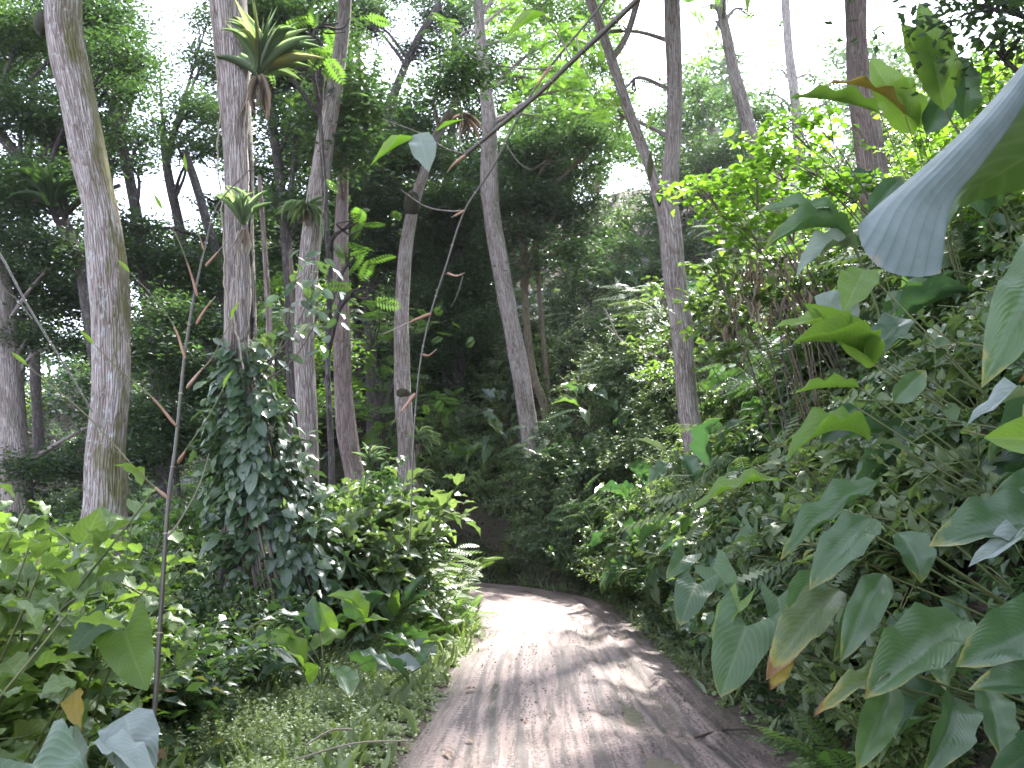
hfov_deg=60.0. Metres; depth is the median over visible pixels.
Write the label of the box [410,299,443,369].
compound leaf shrub
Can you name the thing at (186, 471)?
hillside bush
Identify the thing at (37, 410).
shade tree
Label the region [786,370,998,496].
broad leaf plant
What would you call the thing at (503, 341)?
compound leaf shrub
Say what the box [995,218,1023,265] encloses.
lance leaf shrub
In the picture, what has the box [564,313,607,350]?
hillside bush
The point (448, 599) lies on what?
compound leaf shrub
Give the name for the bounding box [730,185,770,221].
broad leaf plant
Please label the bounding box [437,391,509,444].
hillside bush
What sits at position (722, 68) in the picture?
distant tree
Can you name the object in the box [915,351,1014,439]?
leafy shrub
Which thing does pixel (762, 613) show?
leafy shrub
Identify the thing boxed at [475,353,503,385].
hillside bush
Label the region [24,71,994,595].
slope undergrowth
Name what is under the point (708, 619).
leaf shrub
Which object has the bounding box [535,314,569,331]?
hillside bush
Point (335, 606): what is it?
understory shrub
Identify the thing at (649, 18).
sky
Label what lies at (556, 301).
hillside bush
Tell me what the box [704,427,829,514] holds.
leafy shrub
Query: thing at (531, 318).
hillside bush
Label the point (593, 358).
hillside bush
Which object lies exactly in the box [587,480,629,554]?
broad leaf plant
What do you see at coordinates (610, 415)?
hillside bush
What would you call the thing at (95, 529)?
nettle shrub
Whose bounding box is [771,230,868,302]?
compound leaf shrub
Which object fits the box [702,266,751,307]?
hillside bush
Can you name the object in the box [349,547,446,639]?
understory shrub
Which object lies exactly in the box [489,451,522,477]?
fern
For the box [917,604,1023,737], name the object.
leaf shrub
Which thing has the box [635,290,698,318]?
broad leaf plant
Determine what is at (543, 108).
distant tree
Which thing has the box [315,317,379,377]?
compound leaf shrub
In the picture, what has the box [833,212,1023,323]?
broad leaf plant
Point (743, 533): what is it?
leafy shrub
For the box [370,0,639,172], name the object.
bamboo stem
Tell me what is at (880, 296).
leafy shrub
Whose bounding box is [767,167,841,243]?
compound leaf shrub
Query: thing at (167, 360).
shade tree
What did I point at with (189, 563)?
understory shrub
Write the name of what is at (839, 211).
compound leaf shrub
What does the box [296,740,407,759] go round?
dead stick
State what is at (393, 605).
broad leaf plant
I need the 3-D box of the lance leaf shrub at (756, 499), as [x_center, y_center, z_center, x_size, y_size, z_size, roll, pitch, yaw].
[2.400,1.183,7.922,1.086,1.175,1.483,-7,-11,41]
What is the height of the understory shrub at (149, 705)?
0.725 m
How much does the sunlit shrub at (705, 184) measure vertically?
3.197 m
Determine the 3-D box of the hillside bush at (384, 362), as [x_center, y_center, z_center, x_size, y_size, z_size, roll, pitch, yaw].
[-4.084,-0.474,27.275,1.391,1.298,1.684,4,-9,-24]
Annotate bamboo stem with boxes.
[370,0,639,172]
[382,0,749,550]
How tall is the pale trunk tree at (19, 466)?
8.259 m
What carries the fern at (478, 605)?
on the ground
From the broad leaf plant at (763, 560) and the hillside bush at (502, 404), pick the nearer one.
the broad leaf plant at (763, 560)
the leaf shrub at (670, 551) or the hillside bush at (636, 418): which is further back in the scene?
the hillside bush at (636, 418)
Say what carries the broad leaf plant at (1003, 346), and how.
on the ground
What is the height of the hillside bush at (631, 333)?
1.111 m
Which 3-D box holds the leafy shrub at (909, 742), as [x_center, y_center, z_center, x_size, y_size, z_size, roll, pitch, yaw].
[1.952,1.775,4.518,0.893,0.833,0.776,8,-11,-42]
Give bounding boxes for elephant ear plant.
[0,718,87,767]
[68,598,154,738]
[644,541,675,603]
[663,563,697,623]
[666,540,822,726]
[701,610,748,676]
[711,582,908,767]
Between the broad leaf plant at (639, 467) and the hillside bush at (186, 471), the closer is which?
the broad leaf plant at (639, 467)
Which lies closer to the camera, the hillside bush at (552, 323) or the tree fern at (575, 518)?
the tree fern at (575, 518)
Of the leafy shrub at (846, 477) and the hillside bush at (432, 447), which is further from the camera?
the hillside bush at (432, 447)
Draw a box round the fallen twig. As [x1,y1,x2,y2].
[694,728,748,738]
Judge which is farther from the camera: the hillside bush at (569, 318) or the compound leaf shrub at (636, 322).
the hillside bush at (569, 318)
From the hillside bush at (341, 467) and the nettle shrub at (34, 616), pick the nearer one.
the nettle shrub at (34, 616)
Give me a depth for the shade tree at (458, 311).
25.36 m
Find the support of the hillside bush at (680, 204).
on the ground
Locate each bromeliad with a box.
[0,158,77,207]
[209,0,324,125]
[212,186,271,256]
[352,442,389,464]
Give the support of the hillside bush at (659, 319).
on the ground
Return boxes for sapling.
[10,154,257,717]
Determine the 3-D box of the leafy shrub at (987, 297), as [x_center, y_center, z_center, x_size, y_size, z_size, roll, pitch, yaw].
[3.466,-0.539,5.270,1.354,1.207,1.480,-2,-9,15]
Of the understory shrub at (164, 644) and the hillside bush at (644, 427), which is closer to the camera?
the understory shrub at (164, 644)
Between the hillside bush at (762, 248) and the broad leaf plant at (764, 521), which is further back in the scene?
the hillside bush at (762, 248)
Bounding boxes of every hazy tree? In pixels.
[543,210,722,292]
[619,66,814,226]
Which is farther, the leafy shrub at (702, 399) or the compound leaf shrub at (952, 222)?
the leafy shrub at (702, 399)
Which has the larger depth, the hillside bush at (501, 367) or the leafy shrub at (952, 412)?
the hillside bush at (501, 367)
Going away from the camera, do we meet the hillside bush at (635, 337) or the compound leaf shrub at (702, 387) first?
the compound leaf shrub at (702, 387)
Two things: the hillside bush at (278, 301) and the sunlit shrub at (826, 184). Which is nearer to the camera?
the sunlit shrub at (826, 184)
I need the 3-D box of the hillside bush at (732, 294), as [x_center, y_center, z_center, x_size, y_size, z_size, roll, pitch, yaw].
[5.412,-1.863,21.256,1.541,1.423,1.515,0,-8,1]
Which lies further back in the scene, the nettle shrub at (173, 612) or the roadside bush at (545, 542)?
the roadside bush at (545, 542)
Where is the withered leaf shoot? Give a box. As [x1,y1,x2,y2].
[24,674,83,762]
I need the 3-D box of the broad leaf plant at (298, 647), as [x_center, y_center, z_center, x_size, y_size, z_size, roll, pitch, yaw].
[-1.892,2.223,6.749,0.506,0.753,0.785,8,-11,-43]
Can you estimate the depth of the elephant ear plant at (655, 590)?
11.36 m
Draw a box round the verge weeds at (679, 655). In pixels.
[444,544,992,767]
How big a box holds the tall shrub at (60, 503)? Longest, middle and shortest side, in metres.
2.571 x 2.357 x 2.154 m
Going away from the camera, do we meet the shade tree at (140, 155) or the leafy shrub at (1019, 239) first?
the leafy shrub at (1019, 239)
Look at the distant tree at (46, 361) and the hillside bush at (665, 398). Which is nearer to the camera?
the hillside bush at (665, 398)
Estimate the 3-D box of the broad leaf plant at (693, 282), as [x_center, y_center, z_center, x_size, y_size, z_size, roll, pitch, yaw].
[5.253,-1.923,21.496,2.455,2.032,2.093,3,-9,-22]
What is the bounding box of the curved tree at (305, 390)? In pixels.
[294,0,351,542]
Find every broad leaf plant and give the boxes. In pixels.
[86,707,159,767]
[186,342,221,375]
[229,625,318,700]
[257,596,409,697]
[258,297,284,318]
[302,589,342,633]
[303,579,428,651]
[307,588,388,670]
[318,371,365,407]
[319,583,394,639]
[322,442,365,461]
[353,369,414,397]
[374,574,461,654]
[400,590,429,631]
[444,321,506,366]
[466,411,538,463]
[471,387,536,430]
[507,238,549,272]
[514,277,564,307]
[542,251,568,282]
[546,376,623,436]
[572,260,621,295]
[580,411,655,450]
[582,317,625,336]
[585,228,618,250]
[586,260,644,289]
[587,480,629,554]
[600,480,637,528]
[600,516,663,594]
[614,458,656,544]
[615,232,648,257]
[622,477,680,551]
[631,568,670,592]
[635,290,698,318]
[638,416,762,547]
[638,437,713,533]
[639,286,690,310]
[658,535,737,567]
[671,417,750,477]
[687,212,739,249]
[687,256,780,331]
[690,468,1014,660]
[694,556,761,595]
[703,239,755,290]
[706,313,788,404]
[706,322,765,383]
[713,464,786,533]
[723,409,818,478]
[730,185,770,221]
[739,335,834,430]
[739,501,889,631]
[743,209,772,239]
[756,549,781,594]
[758,176,910,375]
[765,234,880,376]
[766,570,983,729]
[769,241,815,281]
[774,266,1003,434]
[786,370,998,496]
[790,58,970,314]
[803,140,854,182]
[805,168,844,200]
[814,602,1023,767]
[832,167,884,203]
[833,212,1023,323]
[837,373,1023,480]
[854,327,976,416]
[862,240,951,267]
[876,583,1021,766]
[877,194,1014,322]
[889,326,949,366]
[900,2,1023,234]
[929,468,1023,566]
[955,592,1023,767]
[968,377,1023,453]
[977,449,1023,497]
[981,241,1023,387]
[988,352,1023,462]
[992,369,1023,381]
[1001,213,1023,245]
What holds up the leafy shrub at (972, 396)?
on the ground
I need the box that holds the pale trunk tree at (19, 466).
[0,206,160,553]
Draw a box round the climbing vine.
[186,250,388,658]
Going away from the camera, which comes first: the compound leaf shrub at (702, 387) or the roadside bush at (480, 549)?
the compound leaf shrub at (702, 387)
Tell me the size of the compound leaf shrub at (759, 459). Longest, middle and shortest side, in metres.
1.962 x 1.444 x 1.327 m
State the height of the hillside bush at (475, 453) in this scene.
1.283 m
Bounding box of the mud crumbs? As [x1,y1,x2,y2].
[400,617,788,766]
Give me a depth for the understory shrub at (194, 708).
6.04 m
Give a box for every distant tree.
[15,297,77,393]
[190,163,286,227]
[363,74,441,186]
[453,103,514,193]
[498,55,624,178]
[642,39,781,170]
[805,25,921,148]
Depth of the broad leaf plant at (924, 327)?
8.05 m
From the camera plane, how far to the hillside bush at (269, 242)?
37.45 m
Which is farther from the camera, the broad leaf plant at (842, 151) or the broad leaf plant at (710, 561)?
the broad leaf plant at (842, 151)
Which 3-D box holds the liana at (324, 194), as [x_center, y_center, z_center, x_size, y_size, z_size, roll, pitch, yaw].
[-2.731,-2.689,12.727,0.103,3.729,0.052,0,-8,0]
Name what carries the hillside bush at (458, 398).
on the ground
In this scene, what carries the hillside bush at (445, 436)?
on the ground
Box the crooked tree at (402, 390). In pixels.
[380,20,531,507]
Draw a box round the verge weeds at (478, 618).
[420,588,488,629]
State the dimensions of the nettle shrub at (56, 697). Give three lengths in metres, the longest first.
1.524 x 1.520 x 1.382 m
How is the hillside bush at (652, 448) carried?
on the ground
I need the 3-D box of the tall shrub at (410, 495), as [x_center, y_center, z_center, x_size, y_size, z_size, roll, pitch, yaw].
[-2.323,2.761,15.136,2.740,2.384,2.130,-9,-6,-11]
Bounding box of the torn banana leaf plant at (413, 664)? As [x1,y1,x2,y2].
[376,648,430,692]
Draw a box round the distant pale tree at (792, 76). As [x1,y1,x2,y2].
[730,0,849,172]
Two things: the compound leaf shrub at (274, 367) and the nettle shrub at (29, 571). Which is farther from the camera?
the compound leaf shrub at (274, 367)
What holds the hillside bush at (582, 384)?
on the ground
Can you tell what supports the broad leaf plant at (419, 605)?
on the ground
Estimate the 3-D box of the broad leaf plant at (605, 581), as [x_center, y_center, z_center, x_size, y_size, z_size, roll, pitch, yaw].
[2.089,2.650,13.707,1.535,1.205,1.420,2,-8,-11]
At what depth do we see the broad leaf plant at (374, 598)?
8.53 m
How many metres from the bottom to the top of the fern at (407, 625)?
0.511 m
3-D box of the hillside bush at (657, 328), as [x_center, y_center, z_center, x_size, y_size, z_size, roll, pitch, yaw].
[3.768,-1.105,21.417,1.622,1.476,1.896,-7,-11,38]
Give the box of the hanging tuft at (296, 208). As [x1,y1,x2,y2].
[274,194,334,237]
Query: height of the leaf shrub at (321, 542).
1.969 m
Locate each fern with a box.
[331,598,385,649]
[336,604,424,652]
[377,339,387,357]
[378,617,450,641]
[397,598,461,636]
[412,593,499,622]
[416,596,476,635]
[454,595,499,618]
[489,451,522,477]
[546,492,606,549]
[607,575,639,595]
[748,708,918,767]
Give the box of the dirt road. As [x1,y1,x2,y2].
[398,582,793,767]
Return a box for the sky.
[0,0,1023,384]
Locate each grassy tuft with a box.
[406,423,440,459]
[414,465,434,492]
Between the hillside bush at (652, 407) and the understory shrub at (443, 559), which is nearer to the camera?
the understory shrub at (443, 559)
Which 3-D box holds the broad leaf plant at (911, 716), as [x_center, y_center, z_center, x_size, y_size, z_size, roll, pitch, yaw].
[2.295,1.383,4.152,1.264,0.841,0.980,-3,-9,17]
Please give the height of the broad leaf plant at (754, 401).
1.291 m
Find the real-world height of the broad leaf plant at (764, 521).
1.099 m
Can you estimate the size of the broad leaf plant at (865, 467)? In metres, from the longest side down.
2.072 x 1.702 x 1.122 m
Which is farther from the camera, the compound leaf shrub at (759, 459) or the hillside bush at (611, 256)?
the hillside bush at (611, 256)
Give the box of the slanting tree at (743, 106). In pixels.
[680,0,805,272]
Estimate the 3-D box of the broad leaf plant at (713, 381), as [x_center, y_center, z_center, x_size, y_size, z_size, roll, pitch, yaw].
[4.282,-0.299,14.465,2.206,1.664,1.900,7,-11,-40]
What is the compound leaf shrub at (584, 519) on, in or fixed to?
on the ground
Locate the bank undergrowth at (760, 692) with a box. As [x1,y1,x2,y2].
[576,216,1023,767]
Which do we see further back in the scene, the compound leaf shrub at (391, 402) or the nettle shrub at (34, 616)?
the compound leaf shrub at (391, 402)
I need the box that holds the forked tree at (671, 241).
[554,0,745,488]
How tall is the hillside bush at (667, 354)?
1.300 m
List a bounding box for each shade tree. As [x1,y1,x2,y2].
[0,0,121,510]
[0,0,201,542]
[46,0,202,462]
[51,275,277,529]
[60,0,190,520]
[83,151,268,339]
[118,0,264,418]
[152,0,334,303]
[179,0,401,498]
[222,261,388,497]
[257,0,419,412]
[292,0,508,486]
[318,299,475,491]
[376,146,559,432]
[380,0,524,294]
[480,0,665,301]
[823,0,1023,97]
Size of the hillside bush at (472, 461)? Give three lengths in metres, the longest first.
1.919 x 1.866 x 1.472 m
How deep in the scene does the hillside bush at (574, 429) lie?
22.13 m
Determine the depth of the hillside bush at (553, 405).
23.57 m
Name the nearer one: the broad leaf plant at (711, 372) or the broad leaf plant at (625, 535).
the broad leaf plant at (625, 535)
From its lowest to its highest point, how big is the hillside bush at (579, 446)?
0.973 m
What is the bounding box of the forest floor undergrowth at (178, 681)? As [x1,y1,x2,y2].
[7,575,368,767]
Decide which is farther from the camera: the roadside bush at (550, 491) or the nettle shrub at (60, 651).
the roadside bush at (550, 491)
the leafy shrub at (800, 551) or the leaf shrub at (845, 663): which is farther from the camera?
the leafy shrub at (800, 551)
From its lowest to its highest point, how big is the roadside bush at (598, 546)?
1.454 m
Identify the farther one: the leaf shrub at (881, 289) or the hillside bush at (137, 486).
the hillside bush at (137, 486)
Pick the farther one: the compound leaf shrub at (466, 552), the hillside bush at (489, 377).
the hillside bush at (489, 377)
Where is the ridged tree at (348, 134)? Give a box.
[252,37,432,498]
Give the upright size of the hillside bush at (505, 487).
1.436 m
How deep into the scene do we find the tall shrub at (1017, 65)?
12.96 m
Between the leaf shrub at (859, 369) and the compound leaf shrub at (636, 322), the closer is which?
the leaf shrub at (859, 369)
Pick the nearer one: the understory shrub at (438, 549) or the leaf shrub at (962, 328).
the leaf shrub at (962, 328)
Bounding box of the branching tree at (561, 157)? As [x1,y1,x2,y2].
[448,98,644,451]
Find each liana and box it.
[211,0,230,350]
[233,92,248,369]
[316,74,325,323]
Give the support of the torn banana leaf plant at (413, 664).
on the ground
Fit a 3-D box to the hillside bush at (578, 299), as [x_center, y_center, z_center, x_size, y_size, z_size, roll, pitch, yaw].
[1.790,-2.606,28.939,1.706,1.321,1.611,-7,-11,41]
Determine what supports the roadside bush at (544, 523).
on the ground
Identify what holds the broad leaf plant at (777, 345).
on the ground
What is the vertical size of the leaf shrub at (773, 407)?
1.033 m
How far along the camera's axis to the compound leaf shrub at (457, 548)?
13.40 m
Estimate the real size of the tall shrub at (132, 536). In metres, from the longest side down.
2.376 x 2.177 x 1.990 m
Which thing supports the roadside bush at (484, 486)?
on the ground
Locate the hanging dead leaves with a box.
[446,112,482,140]
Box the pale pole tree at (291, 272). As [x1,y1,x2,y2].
[289,250,294,378]
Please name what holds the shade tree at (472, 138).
on the ground
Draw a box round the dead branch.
[603,300,661,357]
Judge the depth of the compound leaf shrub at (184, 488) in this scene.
22.66 m
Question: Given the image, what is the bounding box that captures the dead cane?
[0,253,92,411]
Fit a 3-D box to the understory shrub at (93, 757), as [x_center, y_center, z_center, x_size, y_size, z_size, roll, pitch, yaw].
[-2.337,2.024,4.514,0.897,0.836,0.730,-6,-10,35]
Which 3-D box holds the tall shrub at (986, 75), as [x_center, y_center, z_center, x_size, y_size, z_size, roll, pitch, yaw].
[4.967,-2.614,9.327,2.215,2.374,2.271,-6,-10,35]
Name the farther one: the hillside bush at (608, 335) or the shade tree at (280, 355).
the hillside bush at (608, 335)
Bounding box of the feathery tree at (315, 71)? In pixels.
[250,7,401,502]
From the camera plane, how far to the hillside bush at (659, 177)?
38.94 m
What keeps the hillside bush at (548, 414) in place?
on the ground
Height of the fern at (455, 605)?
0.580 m
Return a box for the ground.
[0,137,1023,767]
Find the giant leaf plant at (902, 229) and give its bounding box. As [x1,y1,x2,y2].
[858,63,1023,276]
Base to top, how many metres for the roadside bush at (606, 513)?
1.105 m
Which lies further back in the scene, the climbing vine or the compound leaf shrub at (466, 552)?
the compound leaf shrub at (466, 552)
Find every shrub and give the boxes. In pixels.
[0,462,155,761]
[0,474,82,553]
[0,483,54,649]
[0,499,195,696]
[0,561,191,767]
[0,599,125,733]
[0,687,130,762]
[3,558,105,743]
[3,600,220,766]
[4,634,66,719]
[9,505,172,563]
[9,522,143,589]
[12,506,70,570]
[19,488,204,622]
[19,496,176,553]
[20,486,80,528]
[35,488,77,520]
[65,513,161,564]
[75,473,201,534]
[88,685,160,767]
[94,541,160,603]
[99,588,199,694]
[100,622,227,722]
[112,692,160,720]
[121,535,191,593]
[123,448,218,594]
[125,509,178,563]
[129,459,217,521]
[129,487,218,566]
[130,611,280,746]
[131,604,192,697]
[146,659,243,728]
[152,581,193,617]
[154,569,270,645]
[154,582,216,617]
[155,496,210,534]
[161,609,256,674]
[162,600,249,662]
[166,551,215,598]
[169,564,203,598]
[171,508,285,587]
[172,562,216,603]
[173,608,313,693]
[206,577,316,662]
[215,499,364,626]
[256,595,337,639]
[257,339,285,383]
[263,306,315,342]
[268,571,358,623]
[280,466,423,580]
[294,477,430,633]
[305,445,452,582]
[314,300,326,327]
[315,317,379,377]
[316,307,352,347]
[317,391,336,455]
[336,453,455,540]
[345,455,480,602]
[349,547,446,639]
[357,368,423,429]
[374,474,449,536]
[377,329,413,368]
[402,570,481,635]
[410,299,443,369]
[411,567,465,619]
[422,543,485,604]
[425,545,449,564]
[425,560,484,615]
[426,539,451,550]
[428,542,445,555]
[430,542,502,597]
[433,549,453,576]
[435,551,461,575]
[469,290,529,350]
[469,330,510,389]
[496,409,578,512]
[517,285,564,342]
[546,473,621,544]
[574,339,634,407]
[593,283,649,340]
[599,544,641,577]
[600,282,665,354]
[604,526,664,585]
[613,412,799,574]
[620,274,702,427]
[628,440,726,520]
[633,485,746,576]
[634,563,691,602]
[645,241,845,462]
[649,512,699,576]
[650,474,686,512]
[654,157,854,387]
[659,248,752,339]
[660,378,784,482]
[662,562,760,642]
[667,524,711,574]
[668,326,764,438]
[672,496,751,564]
[676,395,751,446]
[680,419,769,496]
[680,563,850,677]
[683,446,785,531]
[691,429,752,478]
[691,474,780,566]
[693,201,764,263]
[697,380,725,408]
[701,314,776,396]
[701,366,753,402]
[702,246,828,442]
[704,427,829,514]
[708,508,904,669]
[710,603,766,674]
[714,310,824,442]
[716,334,804,415]
[716,459,825,561]
[716,491,805,587]
[716,502,832,583]
[722,410,750,443]
[723,103,884,278]
[730,308,798,364]
[733,310,800,354]
[734,384,793,451]
[735,488,820,589]
[736,334,834,398]
[743,172,870,311]
[743,474,868,586]
[746,363,858,440]
[748,402,904,549]
[757,383,887,468]
[760,182,814,222]
[760,251,884,352]
[761,563,934,725]
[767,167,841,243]
[769,460,820,491]
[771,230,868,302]
[771,343,859,414]
[777,444,952,606]
[777,594,925,740]
[782,301,864,379]
[783,444,850,491]
[786,196,860,240]
[786,389,827,442]
[790,399,916,505]
[790,488,944,602]
[793,404,1023,577]
[804,475,961,590]
[805,189,1023,328]
[820,207,868,261]
[822,355,899,400]
[823,322,990,425]
[824,204,969,289]
[825,674,979,767]
[828,356,902,412]
[831,403,944,509]
[831,467,957,595]
[840,122,962,211]
[847,67,1013,229]
[847,368,965,456]
[849,299,929,377]
[851,299,1005,418]
[858,268,901,325]
[859,269,900,306]
[867,275,950,376]
[870,312,979,382]
[873,35,1023,212]
[877,374,1004,495]
[881,304,955,367]
[884,225,1010,301]
[888,281,997,361]
[888,435,984,496]
[890,143,962,222]
[895,82,1023,226]
[906,306,1023,464]
[908,291,988,354]
[908,382,1004,492]
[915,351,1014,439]
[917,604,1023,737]
[923,249,1013,332]
[926,268,1008,355]
[929,97,986,152]
[930,231,1023,321]
[938,543,1023,625]
[942,201,1023,275]
[943,301,1002,375]
[946,310,1006,390]
[950,206,1002,233]
[957,262,1011,365]
[960,370,1000,430]
[961,225,1023,294]
[962,410,1013,485]
[963,276,996,314]
[970,193,1015,227]
[992,231,1023,260]
[992,243,1021,265]
[995,54,1021,78]
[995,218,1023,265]
[997,198,1023,231]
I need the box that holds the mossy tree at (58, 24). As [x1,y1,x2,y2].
[33,0,152,584]
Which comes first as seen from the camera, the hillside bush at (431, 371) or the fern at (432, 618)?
the fern at (432, 618)
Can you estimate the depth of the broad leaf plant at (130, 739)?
2.43 m
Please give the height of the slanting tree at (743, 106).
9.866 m
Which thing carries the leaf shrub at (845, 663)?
on the ground
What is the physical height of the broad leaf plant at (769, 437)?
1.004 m
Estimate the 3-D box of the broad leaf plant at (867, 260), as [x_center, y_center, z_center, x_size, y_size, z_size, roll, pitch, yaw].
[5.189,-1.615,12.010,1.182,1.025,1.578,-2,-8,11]
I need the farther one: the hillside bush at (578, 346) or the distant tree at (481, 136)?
the distant tree at (481, 136)
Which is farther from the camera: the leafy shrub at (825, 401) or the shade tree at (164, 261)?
the shade tree at (164, 261)
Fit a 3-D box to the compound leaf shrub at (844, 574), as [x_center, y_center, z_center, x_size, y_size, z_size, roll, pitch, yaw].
[2.189,1.524,5.992,1.663,1.125,1.224,-32,-6,14]
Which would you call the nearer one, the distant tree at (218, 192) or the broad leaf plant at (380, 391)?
the broad leaf plant at (380, 391)
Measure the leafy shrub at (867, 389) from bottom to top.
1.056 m
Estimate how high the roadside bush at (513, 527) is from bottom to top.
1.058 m
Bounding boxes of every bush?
[24,380,48,417]
[25,399,31,420]
[26,400,31,427]
[41,356,86,387]
[44,418,86,454]
[46,480,82,516]
[63,361,90,387]
[72,284,139,331]
[76,357,90,376]
[126,396,152,445]
[128,472,155,501]
[130,370,150,404]
[179,457,209,485]
[254,220,280,256]
[258,287,284,322]
[315,323,325,373]
[315,351,353,393]
[319,470,338,492]
[335,460,343,480]
[335,478,345,496]
[349,311,393,363]
[351,372,393,398]
[353,353,393,376]
[375,286,393,317]
[378,326,412,366]
[385,424,422,465]
[387,460,435,490]
[390,399,460,457]
[410,333,465,383]
[410,361,449,386]
[411,373,449,416]
[415,417,456,454]
[416,442,457,485]
[416,463,439,497]
[419,460,465,507]
[421,391,470,414]
[421,410,463,439]
[422,423,447,455]
[424,410,461,423]
[427,387,450,415]
[430,406,461,424]
[431,534,456,555]
[432,427,505,481]
[433,427,467,452]
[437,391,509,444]
[441,380,473,407]
[446,430,491,465]
[448,454,519,503]
[450,532,492,572]
[452,428,508,461]
[464,330,500,367]
[465,436,501,477]
[468,361,510,403]
[468,365,512,410]
[472,400,507,436]
[473,353,509,380]
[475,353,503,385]
[475,439,521,482]
[475,540,523,582]
[478,483,516,519]
[479,476,532,529]
[480,348,511,383]
[487,380,515,418]
[492,452,544,506]
[498,473,563,524]
[502,508,553,542]
[504,503,568,560]
[505,512,571,575]
[511,245,547,280]
[515,407,579,445]
[518,305,558,342]
[518,408,565,437]
[521,317,580,342]
[523,322,579,371]
[524,317,595,384]
[525,418,623,501]
[529,286,577,324]
[529,439,579,486]
[532,355,570,397]
[534,459,601,518]
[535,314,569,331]
[535,455,597,508]
[536,362,561,385]
[536,394,567,417]
[537,300,590,329]
[537,338,576,370]
[537,517,591,591]
[540,271,567,294]
[542,287,588,314]
[542,434,562,463]
[544,293,575,318]
[545,324,581,356]
[545,414,581,443]
[547,374,594,422]
[551,266,583,299]
[552,442,590,468]
[555,337,592,373]
[556,479,614,533]
[557,435,596,466]
[558,316,590,347]
[558,354,614,410]
[562,522,622,580]
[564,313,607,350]
[564,368,606,411]
[566,534,639,602]
[570,305,609,333]
[571,319,603,344]
[571,331,622,363]
[571,382,599,409]
[572,314,628,354]
[573,388,642,441]
[573,428,637,483]
[573,511,623,575]
[574,348,596,374]
[575,263,595,294]
[576,478,672,553]
[577,165,616,196]
[577,346,615,369]
[577,403,619,443]
[578,352,614,380]
[579,337,617,361]
[580,344,622,383]
[581,307,608,328]
[582,288,622,326]
[585,372,622,410]
[585,496,620,534]
[586,295,635,323]
[586,337,665,394]
[588,329,625,369]
[588,539,650,598]
[592,343,626,368]
[593,247,618,263]
[594,423,641,474]
[595,282,635,309]
[595,309,644,338]
[600,273,643,298]
[600,489,640,517]
[601,331,659,367]
[601,376,650,421]
[603,198,651,239]
[604,383,645,417]
[604,440,649,476]
[604,474,654,532]
[607,326,666,369]
[611,410,678,452]
[612,339,672,394]
[615,327,646,350]
[615,408,669,443]
[617,412,669,444]
[619,394,660,434]
[620,387,675,425]
[622,391,654,415]
[622,409,681,459]
[623,353,709,401]
[624,377,673,418]
[626,297,669,332]
[628,430,678,483]
[630,162,722,212]
[630,299,666,323]
[631,314,706,356]
[632,346,713,423]
[634,421,713,482]
[635,233,660,264]
[636,231,659,249]
[636,316,697,348]
[637,258,662,285]
[641,303,666,333]
[642,228,658,242]
[643,146,689,194]
[648,348,672,368]
[653,318,706,361]
[661,312,723,348]
[674,361,711,397]
[680,129,719,168]
[683,221,717,264]
[696,146,782,181]
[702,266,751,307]
[704,101,786,154]
[705,284,760,324]
[705,309,745,345]
[745,265,789,306]
[751,233,787,273]
[786,133,845,170]
[793,143,896,215]
[829,110,903,163]
[848,53,995,168]
[889,52,929,99]
[907,32,1023,102]
[985,28,1023,78]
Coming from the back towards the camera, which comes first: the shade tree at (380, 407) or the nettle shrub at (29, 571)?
the shade tree at (380, 407)
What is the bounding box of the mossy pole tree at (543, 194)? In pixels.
[499,172,593,404]
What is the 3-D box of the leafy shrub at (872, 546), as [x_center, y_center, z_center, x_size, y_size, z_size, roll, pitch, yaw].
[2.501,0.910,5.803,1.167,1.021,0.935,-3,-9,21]
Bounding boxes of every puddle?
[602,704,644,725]
[645,758,684,767]
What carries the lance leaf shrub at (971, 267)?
on the ground
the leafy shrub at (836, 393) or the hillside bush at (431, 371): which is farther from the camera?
the hillside bush at (431, 371)
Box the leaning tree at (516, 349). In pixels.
[386,0,626,514]
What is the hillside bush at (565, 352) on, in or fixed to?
on the ground
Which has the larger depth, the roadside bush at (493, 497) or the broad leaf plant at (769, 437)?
the roadside bush at (493, 497)
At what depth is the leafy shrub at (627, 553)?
15.29 m
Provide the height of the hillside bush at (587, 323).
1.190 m
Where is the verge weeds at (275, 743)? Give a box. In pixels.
[115,609,485,767]
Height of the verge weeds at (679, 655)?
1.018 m
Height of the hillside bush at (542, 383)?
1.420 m
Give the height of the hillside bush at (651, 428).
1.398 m
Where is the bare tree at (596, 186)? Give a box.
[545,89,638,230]
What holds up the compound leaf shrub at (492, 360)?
on the ground
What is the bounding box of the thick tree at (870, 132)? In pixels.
[844,0,889,218]
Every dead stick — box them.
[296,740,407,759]
[305,728,351,745]
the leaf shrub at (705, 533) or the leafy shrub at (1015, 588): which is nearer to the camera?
the leafy shrub at (1015, 588)
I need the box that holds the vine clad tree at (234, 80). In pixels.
[209,0,265,638]
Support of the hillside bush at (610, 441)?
on the ground
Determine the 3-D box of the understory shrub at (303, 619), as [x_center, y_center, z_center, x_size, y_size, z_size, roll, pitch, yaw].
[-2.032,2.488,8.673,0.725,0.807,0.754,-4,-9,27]
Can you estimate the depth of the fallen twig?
6.36 m
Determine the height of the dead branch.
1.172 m
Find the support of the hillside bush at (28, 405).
on the ground
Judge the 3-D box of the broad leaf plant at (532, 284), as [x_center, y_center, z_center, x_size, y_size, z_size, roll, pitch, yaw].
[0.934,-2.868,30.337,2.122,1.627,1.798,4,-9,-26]
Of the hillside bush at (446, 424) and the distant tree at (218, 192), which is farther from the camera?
the distant tree at (218, 192)

